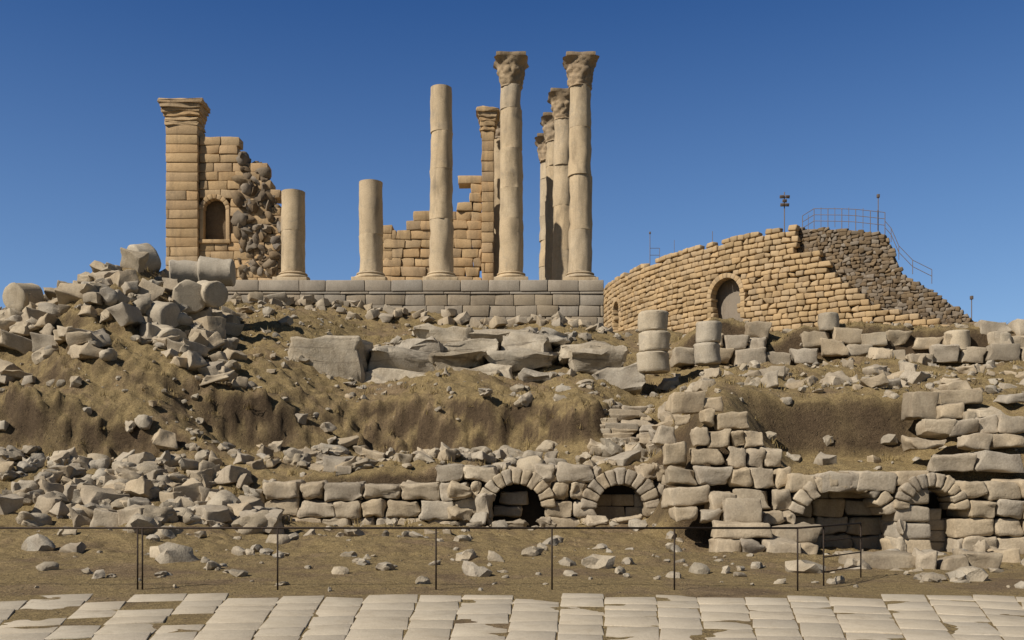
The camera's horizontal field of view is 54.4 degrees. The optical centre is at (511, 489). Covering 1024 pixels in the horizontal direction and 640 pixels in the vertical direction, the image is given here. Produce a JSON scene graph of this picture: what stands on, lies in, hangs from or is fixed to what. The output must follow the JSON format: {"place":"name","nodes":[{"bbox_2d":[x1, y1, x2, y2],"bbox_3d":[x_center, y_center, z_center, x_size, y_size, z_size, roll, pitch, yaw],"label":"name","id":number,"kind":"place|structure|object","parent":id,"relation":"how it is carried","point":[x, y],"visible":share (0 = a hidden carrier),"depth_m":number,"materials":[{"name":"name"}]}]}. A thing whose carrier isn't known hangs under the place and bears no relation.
{"place":"outdoors","nodes":[
{"label":"outdoors","id":0,"kind":"place"},
{"bbox_2d":[157,98,499,281],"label":"temple cella walls","id":1,"kind":"structure","parent":0,"point":[201,169],"depth_m":69.96,"materials":[{"name":"beige stone"}]},
{"bbox_2d":[0,268,1023,639],"bbox_3d":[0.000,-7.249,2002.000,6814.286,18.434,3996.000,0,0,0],"label":"terrain","id":2,"kind":"structure","parent":0,"point":[856,424],"depth_m":31.91,"materials":[{"name":"brown soil"}]},
{"bbox_2d":[226,294,603,324],"bbox_3d":[-9.349,-10.033,74.420,30.172,6.000,24.960,0,0,0],"label":"temple podium","id":3,"kind":"object","parent":2,"relation":"on","point":[588,307],"visible":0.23,"depth_m":62.01,"materials":[{"name":"beige stone"}]},
{"bbox_2d":[226,280,603,295],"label":"podium cornice","id":4,"kind":"structure","parent":3,"relation":"on","point":[434,287],"depth_m":61.90,"materials":[{"name":"stone"}]},
{"bbox_2d":[205,151,281,279],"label":"core","id":5,"kind":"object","parent":4,"relation":"on","point":[215,211],"visible":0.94,"depth_m":69.87,"materials":[{"name":"beige stone"}]},
{"bbox_2d":[272,271,598,280],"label":"column bases","id":6,"kind":"object","parent":4,"relation":"on","point":[438,275],"visible":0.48,"depth_m":62.50,"materials":[{"name":"beige stone"}]},
{"bbox_2d":[281,83,592,280],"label":"column shafts","id":7,"kind":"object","parent":6,"relation":"on","point":[565,234],"depth_m":62.95,"materials":[{"name":"beige stone"}]},
{"bbox_2d":[493,51,599,162],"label":"column capitals","id":8,"kind":"object","parent":7,"relation":"on","point":[512,67],"visible":0.62,"depth_m":63.06,"materials":[{"name":"beige stone"}]},
{"bbox_2d":[0,522,861,590],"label":"iron railing","id":9,"kind":"object","parent":2,"relation":"on","point":[674,528],"visible":0.78,"depth_m":15.79,"materials":[{"name":"black metal"}]},
{"bbox_2d":[284,323,645,394],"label":"stone slabs","id":10,"kind":"structure","parent":2,"relation":"on","point":[507,353],"depth_m":46.24,"materials":[{"name":"beige stone"}]},
{"bbox_2d":[2,243,1011,373],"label":"column drums","id":11,"kind":"object","parent":2,"relation":"on","point":[203,282],"visible":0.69,"depth_m":46.00,"materials":[{"name":"stone"}]},
{"bbox_2d":[0,269,1022,529],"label":"stones","id":12,"kind":"object","parent":2,"relation":"on","point":[760,385],"visible":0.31,"depth_m":40.52,"materials":[{"name":"beige stone"}]},
{"bbox_2d":[0,247,1023,557],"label":"fallen blocks","id":13,"kind":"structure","parent":2,"relation":"on","point":[198,345],"depth_m":40.37,"materials":[{"name":"stone"}]},
{"bbox_2d":[0,593,1023,639],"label":"plaza paving slabs","id":14,"kind":"structure","parent":2,"relation":"on","point":[433,617],"depth_m":12.18,"materials":[{"name":"stone"}]},
{"bbox_2d":[0,262,1023,591],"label":"rubble stones","id":15,"kind":"object","parent":2,"relation":"on","point":[160,516],"visible":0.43,"depth_m":31.75,"materials":[{"name":"beige stone"}]},
{"bbox_2d":[262,389,1023,571],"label":"terrace walls and blocks","id":16,"kind":"structure","parent":2,"relation":"on","point":[986,530],"depth_m":27.39,"materials":[{"name":"stone"}]},
{"bbox_2d":[492,484,941,529],"bbox_3d":[5.861,0.753,30.918,13.862,2.297,2.553,0,0,28],"label":"arched opening","id":17,"kind":"object","parent":2,"relation":"on","point":[533,511],"visible":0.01,"depth_m":32.96,"materials":[{"name":"black"}]},
{"bbox_2d":[603,224,949,334],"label":"curved stone wall","id":18,"kind":"structure","parent":2,"relation":"on","point":[682,287],"depth_m":99.89,"materials":[{"name":"stone"}]},
{"bbox_2d":[703,227,975,326],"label":"rubble wall core","id":19,"kind":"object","parent":2,"relation":"on","point":[865,262],"visible":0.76,"depth_m":93.57,"materials":[{"name":"beige stone"}]},
{"bbox_2d":[649,192,972,321],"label":"theatre scaffold rail and poles","id":20,"kind":"object","parent":19,"relation":"on","point":[784,200],"visible":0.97,"depth_m":94.39,"materials":[{"name":"grey metal"}]},
{"bbox_2d":[0,0,1023,323],"label":"sky","id":21,"kind":"structure","parent":0,"point":[704,113],"materials":[{"name":"blue"}]}
]}

